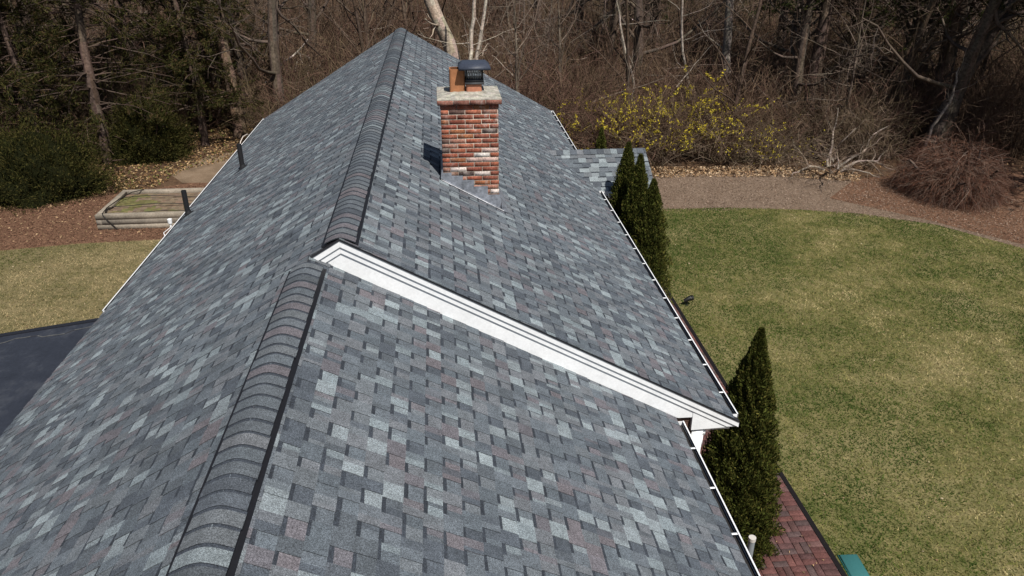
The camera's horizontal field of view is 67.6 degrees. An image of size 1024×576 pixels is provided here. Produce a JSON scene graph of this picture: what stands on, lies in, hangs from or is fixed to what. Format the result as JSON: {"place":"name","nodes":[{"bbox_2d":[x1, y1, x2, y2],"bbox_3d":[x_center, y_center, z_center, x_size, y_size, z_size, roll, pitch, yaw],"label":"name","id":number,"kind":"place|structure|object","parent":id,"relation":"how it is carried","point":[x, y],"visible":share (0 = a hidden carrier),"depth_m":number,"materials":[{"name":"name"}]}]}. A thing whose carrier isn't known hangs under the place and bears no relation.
{"place":"outdoors","nodes":[
{"label":"outdoors","id":0,"kind":"place"},
{"bbox_2d":[0,239,161,333],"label":"lawn","id":1,"kind":"structure","parent":0,"point":[74,291],"depth_m":17.80,"materials":[{"name":"plant"}]},
{"bbox_2d":[172,152,232,182],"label":"bare soil","id":2,"kind":"structure","parent":0,"point":[204,173],"depth_m":25.41,"materials":[{"name":"beige soil"}]},
{"bbox_2d":[0,0,1023,209],"bbox_3d":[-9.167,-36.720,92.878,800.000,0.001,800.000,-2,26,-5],"label":"ground","id":3,"kind":"structure","parent":0,"point":[171,181],"depth_m":26.27,"materials":[{"name":"brown soil"}]},
{"bbox_2d":[0,2,79,103],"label":"conifer","id":4,"kind":"object","parent":3,"relation":"on","point":[5,52],"visible":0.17,"depth_m":26.64,"materials":[{"name":"green plant"}]},
{"bbox_2d":[0,0,85,137],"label":"bare tree","id":5,"kind":"object","parent":3,"relation":"on","point":[19,23],"visible":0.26,"depth_m":26.24,"materials":[{"name":"brown plant"}]},
{"bbox_2d":[0,0,105,141],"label":"conifer","id":6,"kind":"object","parent":3,"relation":"on","point":[9,47],"visible":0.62,"depth_m":24.79,"materials":[{"name":"green plant"}]},
{"bbox_2d":[19,0,90,51],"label":"bare tree","id":7,"kind":"object","parent":3,"relation":"on","point":[39,19],"visible":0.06,"depth_m":32.39,"materials":[{"name":"brown plant"}]},
{"bbox_2d":[0,0,126,138],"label":"bare tree","id":8,"kind":"object","parent":3,"relation":"on","point":[47,53],"visible":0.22,"depth_m":26.87,"materials":[{"name":"brown plant"}]},
{"bbox_2d":[0,107,137,216],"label":"yew shrub","id":9,"kind":"object","parent":3,"relation":"on","point":[38,169],"visible":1,"depth_m":22.49,"materials":[{"name":"green plant"}]},
{"bbox_2d":[15,0,153,118],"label":"bare tree","id":10,"kind":"object","parent":3,"relation":"on","point":[61,17],"visible":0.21,"depth_m":27.21,"materials":[{"name":"brown plant"}]},
{"bbox_2d":[0,0,190,163],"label":"conifer","id":11,"kind":"object","parent":3,"relation":"on","point":[92,88],"visible":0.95,"depth_m":24.69,"materials":[{"name":"green plant"}]},
{"bbox_2d":[0,183,208,250],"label":"mulch bed","id":12,"kind":"object","parent":3,"relation":"on","point":[6,231],"visible":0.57,"depth_m":20.79,"materials":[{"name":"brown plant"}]},
{"bbox_2d":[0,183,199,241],"bbox_3d":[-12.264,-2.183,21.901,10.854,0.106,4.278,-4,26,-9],"label":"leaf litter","id":13,"kind":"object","parent":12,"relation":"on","point":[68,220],"visible":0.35,"depth_m":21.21,"materials":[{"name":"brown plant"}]},
{"bbox_2d":[94,188,203,229],"bbox_3d":[-10.025,-2.278,21.616,2.520,0.481,2.173,-2,26,-5],"label":"raised bed","id":14,"kind":"object","parent":12,"relation":"on","point":[142,208],"visible":0.84,"depth_m":21.18,"materials":[{"name":"brown wood"}]},
{"bbox_2d":[43,0,190,101],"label":"conifer","id":15,"kind":"object","parent":3,"relation":"on","point":[100,50],"visible":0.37,"depth_m":30.26,"materials":[{"name":"green plant"}]},
{"bbox_2d":[0,122,253,207],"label":"leaf litter","id":16,"kind":"object","parent":3,"relation":"on","point":[181,164],"visible":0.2,"depth_m":26.23,"materials":[{"name":"brown plant"}]},
{"bbox_2d":[49,1,206,85],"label":"bare tree","id":17,"kind":"object","parent":3,"relation":"on","point":[112,16],"visible":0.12,"depth_m":33.25,"materials":[{"name":"brown plant"}]},
{"bbox_2d":[90,87,200,167],"bbox_3d":[-12.783,-5.657,26.434,3.499,2.431,2.872,-2,26,-5],"label":"yew shrub","id":18,"kind":"object","parent":3,"relation":"on","point":[132,142],"visible":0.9,"depth_m":26.09,"materials":[{"name":"green plant"}]},
{"bbox_2d":[119,0,231,117],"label":"bare tree","id":19,"kind":"object","parent":3,"relation":"on","point":[163,5],"visible":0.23,"depth_m":30.01,"materials":[{"name":"brown plant"}]},
{"bbox_2d":[131,0,264,145],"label":"conifer","id":20,"kind":"object","parent":3,"relation":"on","point":[193,66],"visible":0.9,"depth_m":26.79,"materials":[{"name":"green plant"}]},
{"bbox_2d":[130,0,270,121],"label":"conifer","id":21,"kind":"object","parent":3,"relation":"on","point":[246,29],"visible":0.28,"depth_m":29.83,"materials":[{"name":"green plant"}]},
{"bbox_2d":[159,13,247,137],"bbox_3d":[-11.608,-7.690,27.915,3.258,4.899,1.571,-2,26,-5],"label":"shaggy tree","id":22,"kind":"object","parent":3,"relation":"on","point":[225,56],"visible":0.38,"depth_m":28.41,"materials":[{"name":"brown plant"}]},
{"bbox_2d":[116,8,326,97],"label":"dead limbs","id":23,"kind":"object","parent":3,"relation":"on","point":[255,59],"visible":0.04,"depth_m":32.41,"materials":[{"name":"brown plant"}]},
{"bbox_2d":[177,0,317,122],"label":"bare tree","id":24,"kind":"object","parent":3,"relation":"on","point":[238,57],"visible":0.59,"depth_m":29.38,"materials":[{"name":"brown plant"}]},
{"bbox_2d":[170,0,327,110],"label":"bare tree","id":25,"kind":"object","parent":3,"relation":"on","point":[273,13],"visible":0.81,"depth_m":28.43,"materials":[{"name":"brown plant"}]},
{"bbox_2d":[240,0,285,60],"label":"bare tree","id":26,"kind":"object","parent":3,"relation":"on","point":[258,5],"visible":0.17,"depth_m":42.45,"materials":[{"name":"brown plant"}]},
{"bbox_2d":[211,0,377,78],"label":"bare tree","id":27,"kind":"object","parent":3,"relation":"on","point":[311,5],"visible":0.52,"depth_m":36.21,"materials":[{"name":"brown plant"}]},
{"bbox_2d":[266,0,358,59],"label":"bare tree","id":28,"kind":"object","parent":3,"relation":"on","point":[306,9],"visible":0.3,"depth_m":38.43,"materials":[{"name":"brown plant"}]},
{"bbox_2d":[290,0,404,58],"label":"bare tree","id":29,"kind":"object","parent":3,"relation":"on","point":[364,11],"visible":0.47,"depth_m":34.88,"materials":[{"name":"brown plant"}]},
{"bbox_2d":[310,0,411,55],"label":"bare tree","id":30,"kind":"object","parent":3,"relation":"on","point":[358,27],"visible":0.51,"depth_m":31.87,"materials":[{"name":"brown plant"}]},
{"bbox_2d":[338,0,397,38],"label":"bare tree","id":31,"kind":"object","parent":3,"relation":"on","point":[385,5],"visible":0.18,"depth_m":43.74,"materials":[{"name":"brown plant"}]},
{"bbox_2d":[0,28,759,575],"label":"house","id":32,"kind":"structure","parent":3,"relation":"on","point":[396,302],"depth_m":6.99,"materials":[{"name":"grey"}]},
{"bbox_2d":[348,0,430,40],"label":"bare tree","id":33,"kind":"object","parent":3,"relation":"on","point":[403,10],"visible":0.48,"depth_m":41.16,"materials":[{"name":"brown plant"}]},
{"bbox_2d":[394,0,447,36],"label":"bare tree","id":34,"kind":"object","parent":3,"relation":"on","point":[411,8],"visible":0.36,"depth_m":47.01,"materials":[{"name":"brown plant"}]},
{"bbox_2d":[385,0,481,49],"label":"bare tree","id":35,"kind":"object","parent":3,"relation":"on","point":[437,44],"visible":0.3,"depth_m":36.06,"materials":[{"name":"brown plant"}]},
{"bbox_2d":[423,0,487,59],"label":"leaning tree","id":36,"kind":"object","parent":3,"relation":"on","point":[443,31],"visible":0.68,"depth_m":31.15,"materials":[{"name":"beige plant"}]},
{"bbox_2d":[417,0,510,59],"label":"pale sapling","id":37,"kind":"object","parent":3,"relation":"on","point":[470,39],"visible":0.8,"depth_m":28.68,"materials":[{"name":"beige plant"}]},
{"bbox_2d":[475,0,486,59],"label":"pale sapling","id":38,"kind":"object","parent":3,"relation":"on","point":[477,52],"visible":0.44,"depth_m":28.86,"materials":[{"name":"beige plant"}]},
{"bbox_2d":[22,0,967,123],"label":"fallen branches","id":39,"kind":"object","parent":3,"relation":"on","point":[676,67],"visible":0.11,"depth_m":30.48,"materials":[{"name":"brown wood"}]},
{"bbox_2d":[476,0,517,53],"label":"bare tree","id":40,"kind":"object","parent":3,"relation":"on","point":[507,11],"visible":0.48,"depth_m":41.58,"materials":[{"name":"brown plant"}]},
{"bbox_2d":[464,0,555,70],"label":"bare tree","id":41,"kind":"object","parent":3,"relation":"on","point":[523,6],"visible":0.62,"depth_m":37.04,"materials":[{"name":"brown plant"}]},
{"bbox_2d":[0,0,1023,172],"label":"undergrowth","id":42,"kind":"object","parent":3,"relation":"on","point":[1001,119],"visible":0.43,"depth_m":29.18,"materials":[{"name":"brown plant"}]},
{"bbox_2d":[477,0,554,106],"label":"bare tree","id":43,"kind":"object","parent":3,"relation":"on","point":[516,73],"visible":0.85,"depth_m":25.80,"materials":[{"name":"brown plant"}]},
{"bbox_2d":[502,0,581,77],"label":"bare tree","id":44,"kind":"object","parent":3,"relation":"on","point":[549,19],"visible":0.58,"depth_m":31.90,"materials":[{"name":"brown plant"}]},
{"bbox_2d":[492,0,610,57],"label":"bare tree","id":45,"kind":"object","parent":3,"relation":"on","point":[538,10],"visible":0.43,"depth_m":42.13,"materials":[{"name":"brown plant"}]},
{"bbox_2d":[531,0,600,94],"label":"bare tree","id":46,"kind":"object","parent":3,"relation":"on","point":[559,42],"visible":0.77,"depth_m":28.98,"materials":[{"name":"brown plant"}]},
{"bbox_2d":[558,0,608,58],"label":"bare tree","id":47,"kind":"object","parent":3,"relation":"on","point":[580,3],"visible":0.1,"depth_m":43.55,"materials":[{"name":"brown plant"}]},
{"bbox_2d":[550,88,678,168],"bbox_3d":[3.101,-5.747,26.388,5.223,2.525,5.180,-18,31,-33],"label":"forsythia","id":48,"kind":"object","parent":3,"relation":"on","point":[622,121],"visible":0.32,"depth_m":25.86,"materials":[{"name":"yellow plant"}]},
{"bbox_2d":[568,0,665,62],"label":"bare tree","id":49,"kind":"object","parent":3,"relation":"on","point":[612,6],"visible":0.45,"depth_m":36.96,"materials":[{"name":"brown plant"}]},
{"bbox_2d":[562,0,673,69],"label":"bare tree","id":50,"kind":"object","parent":3,"relation":"on","point":[613,34],"visible":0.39,"depth_m":34.24,"materials":[{"name":"brown plant"}]},
{"bbox_2d":[568,0,683,111],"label":"bare tree","id":51,"kind":"object","parent":3,"relation":"on","point":[627,36],"visible":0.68,"depth_m":27.70,"materials":[{"name":"brown plant"}]},
{"bbox_2d":[598,1,666,101],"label":"pale sapling","id":52,"kind":"object","parent":3,"relation":"on","point":[621,32],"visible":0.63,"depth_m":28.75,"materials":[{"name":"beige plant"}]},
{"bbox_2d":[563,0,748,99],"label":"bare tree","id":53,"kind":"object","parent":3,"relation":"on","point":[637,5],"visible":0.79,"depth_m":31.34,"materials":[{"name":"brown plant"}]},
{"bbox_2d":[588,84,725,176],"bbox_3d":[4.878,-5.598,25.880,4.856,2.747,4.784,10,28,19],"label":"forsythia","id":54,"kind":"object","parent":3,"relation":"on","point":[664,159],"visible":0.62,"depth_m":25.56,"materials":[{"name":"yellow plant"}]},
{"bbox_2d":[621,0,699,62],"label":"bare tree","id":55,"kind":"object","parent":3,"relation":"on","point":[658,23],"visible":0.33,"depth_m":34.77,"materials":[{"name":"brown plant"}]},
{"bbox_2d":[643,0,706,50],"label":"bare tree","id":56,"kind":"object","parent":3,"relation":"on","point":[648,16],"visible":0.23,"depth_m":43.21,"materials":[{"name":"brown plant"}]},
{"bbox_2d":[608,65,757,169],"bbox_3d":[6.000,-6.351,27.043,5.693,3.037,5.565,19,32,33],"label":"forsythia","id":57,"kind":"object","parent":3,"relation":"on","point":[704,127],"visible":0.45,"depth_m":26.20,"materials":[{"name":"yellow plant"}]},
{"bbox_2d":[639,0,734,90],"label":"pale sapling","id":58,"kind":"object","parent":3,"relation":"on","point":[682,49],"visible":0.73,"depth_m":29.35,"materials":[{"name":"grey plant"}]},
{"bbox_2d":[661,0,738,72],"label":"bare tree","id":59,"kind":"object","parent":3,"relation":"on","point":[679,14],"visible":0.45,"depth_m":32.77,"materials":[{"name":"brown plant"}]},
{"bbox_2d":[693,0,733,91],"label":"grey tree","id":60,"kind":"object","parent":3,"relation":"on","point":[728,38],"visible":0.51,"depth_m":30.53,"materials":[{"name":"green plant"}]},
{"bbox_2d":[661,91,793,174],"bbox_3d":[7.263,-5.329,25.785,4.853,2.370,4.277,-2,26,-5],"label":"forsythia","id":61,"kind":"object","parent":3,"relation":"on","point":[735,160],"visible":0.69,"depth_m":25.67,"materials":[{"name":"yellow plant"}]},
{"bbox_2d":[698,1,762,83],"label":"bare tree","id":62,"kind":"object","parent":3,"relation":"on","point":[732,24],"visible":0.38,"depth_m":34.46,"materials":[{"name":"brown plant"}]},
{"bbox_2d":[661,0,808,144],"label":"bare tree","id":63,"kind":"object","parent":3,"relation":"on","point":[747,53],"visible":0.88,"depth_m":25.74,"materials":[{"name":"brown plant"}]},
{"bbox_2d":[663,286,846,575],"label":"lawn edging","id":64,"kind":"object","parent":3,"relation":"on","point":[840,569],"visible":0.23,"depth_m":11.23,"materials":[{"name":"black plastic"}]},
{"bbox_2d":[651,165,859,181],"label":"leaf litter","id":65,"kind":"object","parent":3,"relation":"on","point":[692,170],"visible":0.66,"depth_m":25.24,"materials":[{"name":"brown plant"}]},
{"bbox_2d":[739,0,801,47],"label":"bare tree","id":66,"kind":"object","parent":3,"relation":"on","point":[770,23],"visible":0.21,"depth_m":38.31,"materials":[{"name":"brown plant"}]},
{"bbox_2d":[683,0,863,88],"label":"bare tree","id":67,"kind":"object","parent":3,"relation":"on","point":[776,46],"visible":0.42,"depth_m":32.61,"materials":[{"name":"brown plant"}]},
{"bbox_2d":[715,105,839,172],"bbox_3d":[8.987,-5.147,25.979,4.622,1.852,4.074,-2,26,-5],"label":"forsythia","id":68,"kind":"object","parent":3,"relation":"on","point":[784,156],"visible":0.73,"depth_m":25.82,"materials":[{"name":"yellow plant"}]},
{"bbox_2d":[734,0,862,66],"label":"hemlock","id":69,"kind":"object","parent":3,"relation":"on","point":[779,34],"visible":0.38,"depth_m":36.03,"materials":[{"name":"brown plant"}]},
{"bbox_2d":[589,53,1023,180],"bbox_3d":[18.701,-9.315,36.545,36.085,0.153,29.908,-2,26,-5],"label":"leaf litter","id":70,"kind":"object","parent":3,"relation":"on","point":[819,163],"visible":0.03,"depth_m":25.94,"materials":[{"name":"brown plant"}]},
{"bbox_2d":[716,0,913,130],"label":"bare tree","id":71,"kind":"object","parent":3,"relation":"on","point":[801,51],"visible":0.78,"depth_m":28.25,"materials":[{"name":"brown plant"}]},
{"bbox_2d":[765,0,906,149],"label":"bare tree","id":72,"kind":"object","parent":3,"relation":"on","point":[858,44],"visible":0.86,"depth_m":25.78,"materials":[{"name":"brown plant"}]},
{"bbox_2d":[774,92,909,190],"bbox_3d":[10.526,-4.696,25.590,6.196,3.668,4.589,-12,28,-23],"label":"tangled shrub","id":73,"kind":"object","parent":3,"relation":"on","point":[827,156],"visible":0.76,"depth_m":25.23,"materials":[{"name":"brown plant"}]},
{"bbox_2d":[804,0,898,121],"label":"bare tree","id":74,"kind":"object","parent":3,"relation":"on","point":[869,56],"visible":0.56,"depth_m":27.96,"materials":[{"name":"brown plant"}]},
{"bbox_2d":[830,0,895,52],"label":"bare tree","id":75,"kind":"object","parent":3,"relation":"on","point":[859,17],"visible":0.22,"depth_m":39.07,"materials":[{"name":"brown plant"}]},
{"bbox_2d":[805,0,921,106],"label":"bare tree","id":76,"kind":"object","parent":3,"relation":"on","point":[867,5],"visible":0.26,"depth_m":30.69,"materials":[{"name":"brown plant"}]},
{"bbox_2d":[832,0,946,48],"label":"bare tree","id":77,"kind":"object","parent":3,"relation":"on","point":[894,27],"visible":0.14,"depth_m":39.36,"materials":[{"name":"brown plant"}]},
{"bbox_2d":[779,0,1019,116],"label":"bare tree","id":78,"kind":"object","parent":3,"relation":"on","point":[906,51],"visible":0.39,"depth_m":28.66,"materials":[{"name":"brown plant"}]},
{"bbox_2d":[830,169,1023,243],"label":"mulch bed","id":79,"kind":"object","parent":3,"relation":"on","point":[1001,215],"visible":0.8,"depth_m":22.19,"materials":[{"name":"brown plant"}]},
{"bbox_2d":[658,172,1023,247],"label":"wood chips","id":80,"kind":"object","parent":79,"relation":"on","point":[663,183],"visible":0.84,"depth_m":22.84,"materials":[{"name":"brown wood"}]},
{"bbox_2d":[875,118,1023,217],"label":"weeping maple","id":81,"kind":"object","parent":79,"relation":"on","point":[974,176],"visible":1,"depth_m":22.46,"materials":[{"name":"brown plant"}]},
{"bbox_2d":[830,0,1023,154],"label":"bare tree","id":82,"kind":"object","parent":3,"relation":"on","point":[991,21],"visible":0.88,"depth_m":24.98,"materials":[{"name":"brown plant"}]},
{"bbox_2d":[840,0,1023,134],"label":"bare tree","id":83,"kind":"object","parent":3,"relation":"on","point":[929,8],"visible":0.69,"depth_m":26.47,"materials":[{"name":"brown plant"}]},
{"bbox_2d":[844,0,1021,89],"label":"bare tree","id":84,"kind":"object","parent":3,"relation":"on","point":[910,28],"visible":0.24,"depth_m":32.20,"materials":[{"name":"brown plant"}]},
{"bbox_2d":[843,0,1023,112],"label":"hemlock","id":85,"kind":"object","parent":3,"relation":"on","point":[949,59],"visible":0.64,"depth_m":27.50,"materials":[{"name":"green plant"}]},
{"bbox_2d":[879,1,1012,95],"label":"bare tree","id":86,"kind":"object","parent":3,"relation":"on","point":[930,47],"visible":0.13,"depth_m":30.89,"materials":[{"name":"brown plant"}]},
{"bbox_2d":[871,0,1023,93],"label":"bare tree","id":87,"kind":"object","parent":3,"relation":"on","point":[948,30],"visible":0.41,"depth_m":28.50,"materials":[{"name":"brown plant"}]},
{"bbox_2d":[918,13,1004,159],"bbox_3d":[14.554,-6.515,24.999,2.316,5.022,2.411,-22,34,-38],"label":"fork sapling","id":88,"kind":"object","parent":3,"relation":"on","point":[941,114],"visible":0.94,"depth_m":25.45,"materials":[{"name":"brown plant"}]},
{"bbox_2d":[918,0,1021,158],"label":"rough tree","id":89,"kind":"object","parent":3,"relation":"on","point":[942,122],"visible":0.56,"depth_m":25.83,"materials":[{"name":"brown plant"}]},
{"bbox_2d":[939,1,1023,126],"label":"bare tree","id":90,"kind":"object","parent":3,"relation":"on","point":[985,63],"visible":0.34,"depth_m":29.11,"materials":[{"name":"brown plant"}]},
{"label":"planting bed","id":91,"kind":"structure","parent":3,"relation":"on","visible":0},
{"bbox_2d":[594,127,608,199],"bbox_3d":[2.043,-2.171,18.161,1.160,3.359,1.104,-2,26,-5],"label":"arborvitae","id":92,"kind":"object","parent":91,"relation":"on","point":[601,142],"visible":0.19,"depth_m":17.51,"materials":[{"name":"green plant"}]},
{"bbox_2d":[608,141,635,220],"bbox_3d":[2.248,-1.076,15.398,1.243,3.810,1.237,13,29,25],"label":"arborvitae","id":93,"kind":"object","parent":91,"relation":"on","point":[624,170],"visible":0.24,"depth_m":14.77,"materials":[{"name":"green plant"}]},
{"bbox_2d":[618,153,648,238],"bbox_3d":[2.357,-0.790,14.877,1.162,3.751,1.219,-2,26,-5],"label":"arborvitae","id":94,"kind":"object","parent":91,"relation":"on","point":[637,189],"visible":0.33,"depth_m":14.29,"materials":[{"name":"green plant"}]},
{"bbox_2d":[630,178,674,304],"bbox_3d":[2.503,-0.327,14.150,1.332,3.556,1.327,-2,26,-5],"label":"arborvitae","id":95,"kind":"object","parent":91,"relation":"on","point":[649,232],"visible":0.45,"depth_m":13.70,"materials":[{"name":"green plant"}]},
{"bbox_2d":[701,326,785,569],"bbox_3d":[2.916,1.967,9.650,1.367,3.373,1.364,-2,26,-5],"label":"arborvitae","id":96,"kind":"object","parent":91,"relation":"on","point":[740,460],"visible":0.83,"depth_m":9.43,"materials":[{"name":"green plant"}]},
{"bbox_2d":[747,535,755,556],"bbox_3d":[2.647,3.421,8.751,0.082,1.505,0.082,-2,26,-5],"label":"standpipe","id":97,"kind":"object","parent":91,"relation":"on","point":[751,542],"visible":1,"depth_m":8.43,"materials":[{"name":"white plastic"}]},
{"bbox_2d":[601,0,694,66],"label":"bare tree","id":98,"kind":"object","parent":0,"point":[655,7],"visible":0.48,"depth_m":37.36,"materials":[{"name":"brown plant"}]},
{"bbox_2d":[664,290,840,575],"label":"brick path","id":99,"kind":"structure","parent":0,"point":[798,559],"depth_m":10.26,"materials":[{"name":"red brick"}]},
{"bbox_2d":[609,174,1023,247],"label":"path","id":100,"kind":"structure","parent":0,"point":[749,203],"depth_m":23.31,"materials":[{"name":"brown gravel"}]},
{"bbox_2d":[744,0,931,129],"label":"hemlock","id":101,"kind":"object","parent":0,"point":[826,9],"visible":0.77,"depth_m":28.36,"materials":[{"name":"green plant"}]},
{"bbox_2d":[660,206,1023,575],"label":"lawn","id":102,"kind":"structure","parent":0,"point":[913,527],"depth_m":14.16,"materials":[{"name":"plant"}]},
{"bbox_2d":[673,217,1020,560],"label":"scattered leaves","id":103,"kind":"object","parent":102,"relation":"on","point":[874,360],"visible":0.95,"depth_m":15.36,"materials":[{"name":"brown plant"}]},
{"bbox_2d":[837,554,869,575],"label":"valve box","id":104,"kind":"object","parent":102,"relation":"on","point":[853,564],"visible":1,"depth_m":9.96,"materials":[{"name":"teal plastic"}]},
{"bbox_2d":[855,0,1014,90],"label":"bare tree","id":105,"kind":"object","parent":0,"point":[936,15],"visible":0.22,"depth_m":32.31,"materials":[{"name":"brown plant"}]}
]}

